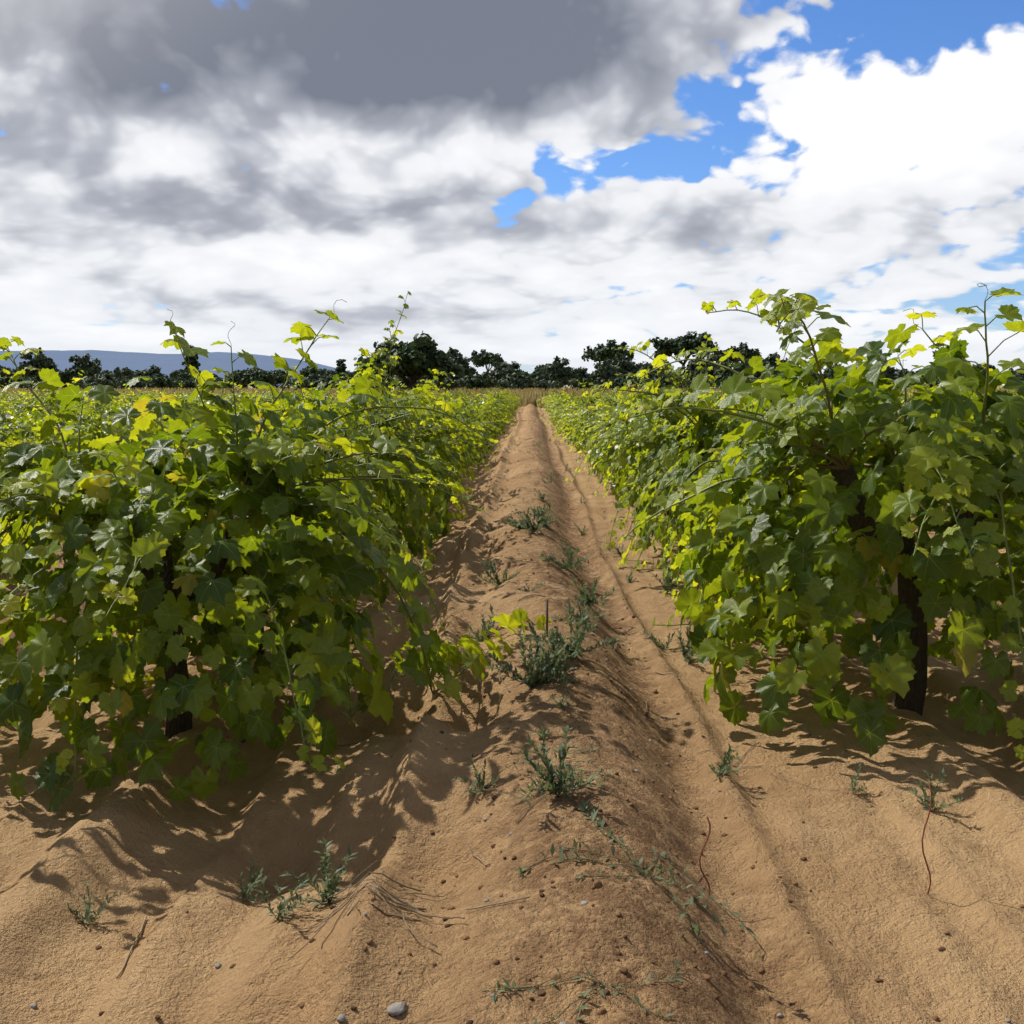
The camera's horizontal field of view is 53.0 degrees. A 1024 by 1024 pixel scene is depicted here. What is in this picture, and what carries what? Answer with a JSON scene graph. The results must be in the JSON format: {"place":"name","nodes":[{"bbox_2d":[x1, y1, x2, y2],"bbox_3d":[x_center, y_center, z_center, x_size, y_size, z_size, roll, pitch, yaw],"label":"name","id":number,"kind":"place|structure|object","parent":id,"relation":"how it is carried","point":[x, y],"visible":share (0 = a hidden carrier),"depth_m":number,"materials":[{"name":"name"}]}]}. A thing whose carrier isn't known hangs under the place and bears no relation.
{"place":"outdoors","nodes":[
{"label":"outdoors","id":0,"kind":"place"},
{"bbox_2d":[0,350,351,385],"bbox_3d":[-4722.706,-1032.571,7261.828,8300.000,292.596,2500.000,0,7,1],"label":"distant hills","id":1,"kind":"structure","parent":0,"point":[168,364],"depth_m":6668.46,"materials":[{"name":"blue"}]},
{"bbox_2d":[0,386,1023,1023],"bbox_3d":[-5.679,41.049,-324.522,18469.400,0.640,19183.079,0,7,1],"label":"ground","id":2,"kind":"structure","parent":0,"point":[868,906],"depth_m":2.96,"materials":[{"name":"soil"}]},
{"bbox_2d":[0,426,30,451],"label":"vine","id":3,"kind":"object","parent":2,"relation":"on","point":[11,431],"visible":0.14,"depth_m":12.92,"materials":[{"name":"green plant"}]},
{"bbox_2d":[0,436,37,565],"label":"vine","id":4,"kind":"object","parent":2,"relation":"on","point":[4,445],"visible":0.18,"depth_m":7.42,"materials":[{"name":"green plant"}]},
{"bbox_2d":[4,392,51,438],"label":"vine","id":5,"kind":"object","parent":2,"relation":"on","point":[20,415],"visible":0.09,"depth_m":19.73,"materials":[{"name":"green plant"}]},
{"bbox_2d":[18,347,59,376],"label":"tree","id":6,"kind":"object","parent":2,"relation":"on","point":[39,360],"visible":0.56,"depth_m":168.62,"materials":[{"name":"green plant"}]},
{"bbox_2d":[0,370,91,558],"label":"vine","id":7,"kind":"object","parent":2,"relation":"on","point":[14,470],"visible":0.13,"depth_m":8.11,"materials":[{"name":"green plant"}]},
{"bbox_2d":[0,402,94,470],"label":"vine","id":8,"kind":"object","parent":2,"relation":"on","point":[24,434],"visible":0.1,"depth_m":13.84,"materials":[{"name":"green plant"}]},
{"bbox_2d":[18,381,93,438],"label":"vine","id":9,"kind":"object","parent":2,"relation":"on","point":[51,405],"visible":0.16,"depth_m":15.17,"materials":[{"name":"green plant"}]},
{"bbox_2d":[0,395,135,515],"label":"vine","id":10,"kind":"object","parent":2,"relation":"on","point":[95,435],"visible":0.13,"depth_m":9.59,"materials":[{"name":"green plant"}]},
{"bbox_2d":[58,367,87,385],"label":"tree","id":11,"kind":"object","parent":2,"relation":"on","point":[69,374],"visible":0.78,"depth_m":149.92,"materials":[{"name":"green plant"}]},
{"bbox_2d":[39,397,118,425],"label":"vine","id":12,"kind":"object","parent":2,"relation":"on","point":[100,410],"visible":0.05,"depth_m":22.52,"materials":[{"name":"green plant"}]},
{"bbox_2d":[68,353,101,376],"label":"tree","id":13,"kind":"object","parent":2,"relation":"on","point":[85,363],"visible":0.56,"depth_m":170.85,"materials":[{"name":"green plant"}]},
{"bbox_2d":[73,378,98,388],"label":"tree","id":14,"kind":"object","parent":2,"relation":"on","point":[88,382],"visible":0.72,"depth_m":134.29,"materials":[{"name":"green plant"}]},
{"bbox_2d":[29,384,177,497],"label":"vine","id":15,"kind":"object","parent":2,"relation":"on","point":[154,430],"visible":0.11,"depth_m":10.56,"materials":[{"name":"green plant"}]},
{"bbox_2d":[95,377,117,388],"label":"tree","id":16,"kind":"object","parent":2,"relation":"on","point":[102,381],"visible":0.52,"depth_m":136.96,"materials":[{"name":"green plant"}]},
{"bbox_2d":[84,398,129,419],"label":"vine","id":17,"kind":"object","parent":2,"relation":"on","point":[107,406],"visible":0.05,"depth_m":23.29,"materials":[{"name":"green plant"}]},
{"bbox_2d":[84,397,153,442],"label":"vine","id":18,"kind":"object","parent":2,"relation":"on","point":[109,417],"visible":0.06,"depth_m":17.42,"materials":[{"name":"green plant"}]},
{"bbox_2d":[110,366,135,380],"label":"tree","id":19,"kind":"object","parent":2,"relation":"on","point":[119,373],"visible":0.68,"depth_m":150.83,"materials":[{"name":"green plant"}]},
{"bbox_2d":[113,376,147,389],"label":"tree","id":20,"kind":"object","parent":2,"relation":"on","point":[140,384],"visible":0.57,"depth_m":132.14,"materials":[{"name":"green plant"}]},
{"bbox_2d":[140,364,162,383],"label":"tree","id":21,"kind":"object","parent":2,"relation":"on","point":[152,370],"visible":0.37,"depth_m":153.10,"materials":[{"name":"green plant"}]},
{"bbox_2d":[144,374,179,389],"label":"tree","id":22,"kind":"object","parent":2,"relation":"on","point":[164,381],"visible":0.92,"depth_m":144.55,"materials":[{"name":"green plant"}]},
{"bbox_2d":[169,369,188,379],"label":"tree","id":23,"kind":"object","parent":2,"relation":"on","point":[176,373],"visible":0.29,"depth_m":162.43,"materials":[{"name":"green plant"}]},
{"bbox_2d":[172,378,200,390],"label":"tree","id":24,"kind":"object","parent":2,"relation":"on","point":[185,383],"visible":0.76,"depth_m":133.32,"materials":[{"name":"green plant"}]},
{"bbox_2d":[181,345,200,369],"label":"tree","id":25,"kind":"object","parent":2,"relation":"on","point":[193,361],"visible":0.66,"depth_m":173.56,"materials":[{"name":"green plant"}]},
{"bbox_2d":[162,384,267,457],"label":"vine","id":26,"kind":"object","parent":2,"relation":"on","point":[183,448],"visible":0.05,"depth_m":13.05,"materials":[{"name":"green plant"}]},
{"bbox_2d":[230,370,251,387],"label":"tree","id":27,"kind":"object","parent":2,"relation":"on","point":[242,377],"visible":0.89,"depth_m":150.59,"materials":[{"name":"green plant"}]},
{"bbox_2d":[74,391,444,691],"bbox_3d":[-1.336,0.164,4.977,1.522,1.496,1.855,-5,8,-33],"label":"vine","id":28,"kind":"object","parent":2,"relation":"on","point":[337,542],"visible":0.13,"depth_m":4.65,"materials":[{"name":"green plant"}]},
{"bbox_2d":[223,379,299,441],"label":"vine","id":29,"kind":"object","parent":2,"relation":"on","point":[248,412],"visible":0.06,"depth_m":15.52,"materials":[{"name":"green plant"}]},
{"bbox_2d":[249,369,276,389],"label":"tree","id":30,"kind":"object","parent":2,"relation":"on","point":[263,376],"visible":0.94,"depth_m":147.22,"materials":[{"name":"green plant"}]},
{"bbox_2d":[0,299,551,812],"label":"vine","id":31,"kind":"object","parent":2,"relation":"on","point":[72,501],"visible":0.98,"depth_m":3.48,"materials":[{"name":"green plant"}]},
{"bbox_2d":[271,371,291,387],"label":"tree","id":32,"kind":"object","parent":2,"relation":"on","point":[280,378],"visible":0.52,"depth_m":162.07,"materials":[{"name":"green plant"}]},
{"bbox_2d":[184,366,430,604],"bbox_3d":[-1.229,-0.049,6.287,1.548,1.704,1.286,4,8,32],"label":"vine","id":33,"kind":"object","parent":2,"relation":"on","point":[319,402],"visible":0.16,"depth_m":6.19,"materials":[{"name":"green plant"}]},
{"bbox_2d":[291,373,327,389],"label":"tree","id":34,"kind":"object","parent":2,"relation":"on","point":[315,379],"visible":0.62,"depth_m":134.15,"materials":[{"name":"green plant"}]},
{"bbox_2d":[300,366,325,377],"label":"tree","id":35,"kind":"object","parent":2,"relation":"on","point":[306,371],"visible":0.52,"depth_m":165.36,"materials":[{"name":"green plant"}]},
{"bbox_2d":[335,359,346,376],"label":"tree","id":36,"kind":"object","parent":2,"relation":"on","point":[340,367],"visible":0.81,"depth_m":178.45,"materials":[{"name":"green plant"}]},
{"bbox_2d":[232,291,451,564],"bbox_3d":[-1.178,-0.439,7.543,1.720,2.244,1.895,6,9,38],"label":"vine","id":37,"kind":"object","parent":2,"relation":"on","point":[418,506],"visible":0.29,"depth_m":7.33,"materials":[{"name":"green plant"}]},
{"bbox_2d":[276,324,491,546],"bbox_3d":[-1.136,-0.560,9.191,1.826,2.084,2.212,3,7,20],"label":"vine","id":38,"kind":"object","parent":2,"relation":"on","point":[436,521],"visible":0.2,"depth_m":8.94,"materials":[{"name":"green plant"}]},
{"bbox_2d":[353,331,464,389],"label":"tree","id":39,"kind":"object","parent":2,"relation":"on","point":[420,356],"visible":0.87,"depth_m":108.30,"materials":[{"name":"green plant"}]},
{"bbox_2d":[342,376,483,507],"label":"vine","id":40,"kind":"object","parent":2,"relation":"on","point":[456,457],"visible":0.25,"depth_m":11.41,"materials":[{"name":"green plant"}]},
{"bbox_2d":[386,381,480,481],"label":"vine","id":41,"kind":"object","parent":2,"relation":"on","point":[445,417],"visible":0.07,"depth_m":13.57,"materials":[{"name":"green plant"}]},
{"bbox_2d":[393,379,473,494],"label":"vine","id":42,"kind":"object","parent":2,"relation":"on","point":[449,436],"visible":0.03,"depth_m":12.28,"materials":[{"name":"green plant"}]},
{"bbox_2d":[391,390,478,517],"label":"vine","id":43,"kind":"object","parent":2,"relation":"on","point":[423,492],"visible":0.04,"depth_m":9.98,"materials":[{"name":"green plant"}]},
{"bbox_2d":[432,376,458,389],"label":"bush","id":44,"kind":"object","parent":2,"relation":"on","point":[447,380],"visible":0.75,"depth_m":134.72,"materials":[{"name":"green plant"}]},
{"bbox_2d":[429,396,482,476],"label":"vine","id":45,"kind":"object","parent":2,"relation":"on","point":[470,451],"visible":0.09,"depth_m":14.81,"materials":[{"name":"green plant"}]},
{"bbox_2d":[426,391,490,454],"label":"vine","id":46,"kind":"object","parent":2,"relation":"on","point":[473,417],"visible":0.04,"depth_m":18.83,"materials":[{"name":"green plant"}]},
{"bbox_2d":[447,347,477,376],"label":"tree","id":47,"kind":"object","parent":2,"relation":"on","point":[455,355],"visible":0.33,"depth_m":176.73,"materials":[{"name":"green plant"}]},
{"bbox_2d":[425,387,504,462],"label":"vine","id":48,"kind":"object","parent":2,"relation":"on","point":[471,415],"visible":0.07,"depth_m":17.19,"materials":[{"name":"green plant"}]},
{"bbox_2d":[458,376,486,388],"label":"tree","id":49,"kind":"object","parent":2,"relation":"on","point":[470,382],"visible":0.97,"depth_m":136.90,"materials":[{"name":"green plant"}]},
{"bbox_2d":[448,389,506,430],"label":"vine","id":50,"kind":"object","parent":2,"relation":"on","point":[479,404],"visible":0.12,"depth_m":28.59,"materials":[{"name":"green plant"}]},
{"bbox_2d":[458,399,497,454],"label":"vine","id":51,"kind":"object","parent":2,"relation":"on","point":[490,447],"visible":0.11,"depth_m":19.69,"materials":[{"name":"green plant"}]},
{"bbox_2d":[462,392,499,435],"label":"vine","id":52,"kind":"object","parent":2,"relation":"on","point":[481,412],"visible":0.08,"depth_m":22.44,"materials":[{"name":"green plant"}]},
{"bbox_2d":[450,397,516,438],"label":"vine","id":53,"kind":"object","parent":2,"relation":"on","point":[495,413],"visible":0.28,"depth_m":26.21,"materials":[{"name":"green plant"}]},
{"bbox_2d":[452,414,518,468],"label":"vine","id":54,"kind":"object","parent":2,"relation":"on","point":[480,448],"visible":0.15,"depth_m":16.22,"materials":[{"name":"green plant"}]},
{"bbox_2d":[469,403,504,440],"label":"vine","id":55,"kind":"object","parent":2,"relation":"on","point":[494,432],"visible":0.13,"depth_m":23.63,"materials":[{"name":"green plant"}]},
{"bbox_2d":[470,349,505,371],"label":"tree","id":56,"kind":"object","parent":2,"relation":"on","point":[483,357],"visible":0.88,"depth_m":206.69,"materials":[{"name":"green plant"}]},
{"bbox_2d":[466,389,518,421],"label":"vine","id":57,"kind":"object","parent":2,"relation":"on","point":[503,402],"visible":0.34,"depth_m":35.88,"materials":[{"name":"green plant"}]},
{"bbox_2d":[485,365,512,387],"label":"tree","id":58,"kind":"object","parent":2,"relation":"on","point":[495,375],"visible":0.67,"depth_m":143.69,"materials":[{"name":"green plant"}]},
{"bbox_2d":[490,361,521,374],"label":"tree","id":59,"kind":"object","parent":2,"relation":"on","point":[514,366],"visible":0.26,"depth_m":182.23,"materials":[{"name":"green plant"}]},
{"bbox_2d":[0,386,1017,407],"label":"dry grass tufts","id":60,"kind":"object","parent":2,"relation":"on","point":[531,395],"visible":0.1,"depth_m":103.52,"materials":[{"name":"green plant"}]},
{"bbox_2d":[496,376,524,389],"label":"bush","id":61,"kind":"object","parent":2,"relation":"on","point":[503,383],"visible":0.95,"depth_m":131.96,"materials":[{"name":"green plant"}]},
{"bbox_2d":[67,429,962,1023],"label":"weeds","id":62,"kind":"object","parent":2,"relation":"on","point":[553,661],"visible":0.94,"depth_m":3.21,"materials":[{"name":"green plant"}]},
{"bbox_2d":[497,371,533,389],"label":"tree","id":63,"kind":"object","parent":2,"relation":"on","point":[528,380],"visible":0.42,"depth_m":134.38,"materials":[{"name":"green plant"}]},
{"bbox_2d":[116,482,931,978],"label":"dry twigs","id":64,"kind":"object","parent":2,"relation":"on","point":[388,896],"visible":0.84,"depth_m":2.50,"materials":[{"name":"brown wood"}]},
{"bbox_2d":[30,437,1023,1023],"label":"pebbles","id":65,"kind":"object","parent":2,"relation":"on","point":[396,1009],"visible":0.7,"depth_m":2.44,"materials":[{"name":"grey stone"}]},
{"bbox_2d":[532,363,548,382],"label":"tree","id":66,"kind":"object","parent":2,"relation":"on","point":[539,370],"visible":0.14,"depth_m":178.21,"materials":[{"name":"green plant"}]},
{"bbox_2d":[532,379,555,389],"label":"tree","id":67,"kind":"object","parent":2,"relation":"on","point":[541,384],"visible":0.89,"depth_m":140.84,"materials":[{"name":"green plant"}]},
{"bbox_2d":[540,356,572,386],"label":"tree","id":68,"kind":"object","parent":2,"relation":"on","point":[555,370],"visible":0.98,"depth_m":157.18,"materials":[{"name":"green plant"}]},
{"bbox_2d":[544,390,592,423],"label":"vine","id":69,"kind":"object","parent":2,"relation":"on","point":[563,400],"visible":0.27,"depth_m":35.14,"materials":[{"name":"green plant"}]},
{"bbox_2d":[551,396,606,444],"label":"vine","id":70,"kind":"object","parent":2,"relation":"on","point":[569,428],"visible":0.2,"depth_m":22.89,"materials":[{"name":"green plant"}]},
{"bbox_2d":[568,366,589,378],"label":"tree","id":71,"kind":"object","parent":2,"relation":"on","point":[580,372],"visible":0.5,"depth_m":165.47,"materials":[{"name":"green plant"}]},
{"bbox_2d":[551,392,608,441],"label":"vine","id":72,"kind":"object","parent":2,"relation":"on","point":[574,409],"visible":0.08,"depth_m":24.05,"materials":[{"name":"green plant"}]},
{"bbox_2d":[568,377,593,388],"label":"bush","id":73,"kind":"object","parent":2,"relation":"on","point":[573,383],"visible":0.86,"depth_m":152.54,"materials":[{"name":"green plant"}]},
{"bbox_2d":[554,391,618,436],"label":"vine","id":74,"kind":"object","parent":2,"relation":"on","point":[571,411],"visible":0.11,"depth_m":25.37,"materials":[{"name":"green plant"}]},
{"bbox_2d":[554,388,644,467],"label":"vine","id":75,"kind":"object","parent":2,"relation":"on","point":[593,415],"visible":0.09,"depth_m":16.63,"materials":[{"name":"green plant"}]},
{"bbox_2d":[550,378,653,453],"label":"vine","id":76,"kind":"object","parent":2,"relation":"on","point":[576,434],"visible":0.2,"depth_m":19.09,"materials":[{"name":"green plant"}]},
{"bbox_2d":[589,360,621,387],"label":"tree","id":77,"kind":"object","parent":2,"relation":"on","point":[604,372],"visible":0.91,"depth_m":153.37,"materials":[{"name":"green plant"}]},
{"bbox_2d":[571,397,639,472],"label":"vine","id":78,"kind":"object","parent":2,"relation":"on","point":[589,430],"visible":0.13,"depth_m":15.30,"materials":[{"name":"green plant"}]},
{"bbox_2d":[581,339,634,390],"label":"tree","id":79,"kind":"object","parent":2,"relation":"on","point":[601,353],"visible":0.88,"depth_m":195.31,"materials":[{"name":"green plant"}]},
{"bbox_2d":[564,384,660,487],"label":"vine","id":80,"kind":"object","parent":2,"relation":"on","point":[612,421],"visible":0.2,"depth_m":12.85,"materials":[{"name":"green plant"}]},
{"bbox_2d":[604,351,637,375],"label":"tree","id":81,"kind":"object","parent":2,"relation":"on","point":[622,364],"visible":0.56,"depth_m":166.29,"materials":[{"name":"green plant"}]},
{"bbox_2d":[578,382,663,479],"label":"vine","id":82,"kind":"object","parent":2,"relation":"on","point":[595,455],"visible":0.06,"depth_m":14.01,"materials":[{"name":"green plant"}]},
{"bbox_2d":[607,376,639,389],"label":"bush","id":83,"kind":"object","parent":2,"relation":"on","point":[619,381],"visible":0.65,"depth_m":130.85,"materials":[{"name":"green plant"}]},
{"bbox_2d":[583,394,681,500],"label":"vine","id":84,"kind":"object","parent":2,"relation":"on","point":[616,492],"visible":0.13,"depth_m":11.52,"materials":[{"name":"green plant"}]},
{"bbox_2d":[586,362,732,515],"bbox_3d":[1.477,-0.609,10.384,1.468,1.814,1.690,3,8,23],"label":"vine","id":85,"kind":"object","parent":2,"relation":"on","point":[623,459],"visible":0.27,"depth_m":10.26,"materials":[{"name":"green plant"}]},
{"bbox_2d":[646,373,673,387],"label":"tree","id":86,"kind":"object","parent":2,"relation":"on","point":[662,382],"visible":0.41,"depth_m":140.78,"materials":[{"name":"green plant"}]},
{"bbox_2d":[591,335,753,557],"bbox_3d":[1.530,-0.412,7.941,1.833,1.949,1.552,0,7,0],"label":"vine","id":87,"kind":"object","parent":2,"relation":"on","point":[672,418],"visible":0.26,"depth_m":7.74,"materials":[{"name":"green plant"}]},
{"bbox_2d":[617,380,746,540],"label":"vine","id":88,"kind":"object","parent":2,"relation":"on","point":[658,422],"visible":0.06,"depth_m":9.00,"materials":[{"name":"green plant"}]},
{"bbox_2d":[649,331,718,367],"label":"tree","id":89,"kind":"object","parent":2,"relation":"on","point":[677,345],"visible":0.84,"depth_m":188.92,"materials":[{"name":"green plant"}]},
{"bbox_2d":[685,353,716,377],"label":"tree","id":90,"kind":"object","parent":2,"relation":"on","point":[691,366],"visible":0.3,"depth_m":159.25,"materials":[{"name":"green plant"}]},
{"bbox_2d":[582,328,829,586],"bbox_3d":[1.375,-0.328,6.597,1.405,2.189,1.896,24,25,73],"label":"vine","id":91,"kind":"object","parent":2,"relation":"on","point":[701,431],"visible":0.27,"depth_m":6.59,"materials":[{"name":"green plant"}]},
{"bbox_2d":[696,365,726,381],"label":"tree","id":92,"kind":"object","parent":2,"relation":"on","point":[713,372],"visible":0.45,"depth_m":145.81,"materials":[{"name":"green plant"}]},
{"bbox_2d":[709,354,733,376],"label":"tree","id":93,"kind":"object","parent":2,"relation":"on","point":[728,373],"visible":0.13,"depth_m":162.94,"materials":[{"name":"green plant"}]},
{"bbox_2d":[713,342,761,362],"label":"tree","id":94,"kind":"object","parent":2,"relation":"on","point":[744,350],"visible":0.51,"depth_m":199.69,"materials":[{"name":"green plant"}]},
{"bbox_2d":[735,362,761,378],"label":"tree","id":95,"kind":"object","parent":2,"relation":"on","point":[757,373],"visible":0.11,"depth_m":160.34,"materials":[{"name":"green plant"}]},
{"bbox_2d":[763,352,787,374],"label":"tree","id":96,"kind":"object","parent":2,"relation":"on","point":[771,359],"visible":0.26,"depth_m":161.29,"materials":[{"name":"green plant"}]},
{"bbox_2d":[634,362,946,643],"bbox_3d":[1.472,0.059,5.450,1.715,1.707,1.473,-2,7,-17],"label":"vine","id":97,"kind":"object","parent":2,"relation":"on","point":[793,487],"visible":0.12,"depth_m":5.33,"materials":[{"name":"green plant"}]},
{"bbox_2d":[619,283,1023,760],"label":"vine","id":98,"kind":"object","parent":2,"relation":"on","point":[945,456],"visible":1,"depth_m":3.81,"materials":[{"name":"green plant"}]},
{"bbox_2d":[884,365,898,377],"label":"tree","id":99,"kind":"object","parent":2,"relation":"on","point":[889,371],"visible":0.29,"depth_m":183.29,"materials":[{"name":"green plant"}]},
{"bbox_2d":[891,368,913,379],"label":"tree","id":100,"kind":"object","parent":2,"relation":"on","point":[898,375],"visible":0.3,"depth_m":181.64,"materials":[{"name":"green plant"}]},
{"bbox_2d":[900,370,1023,522],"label":"vine","id":101,"kind":"object","parent":2,"relation":"on","point":[935,415],"visible":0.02,"depth_m":9.53,"materials":[{"name":"green plant"}]},
{"bbox_2d":[0,0,1023,385],"label":"sky","id":102,"kind":"structure","parent":0,"point":[543,180],"materials":[{"name":"white"}]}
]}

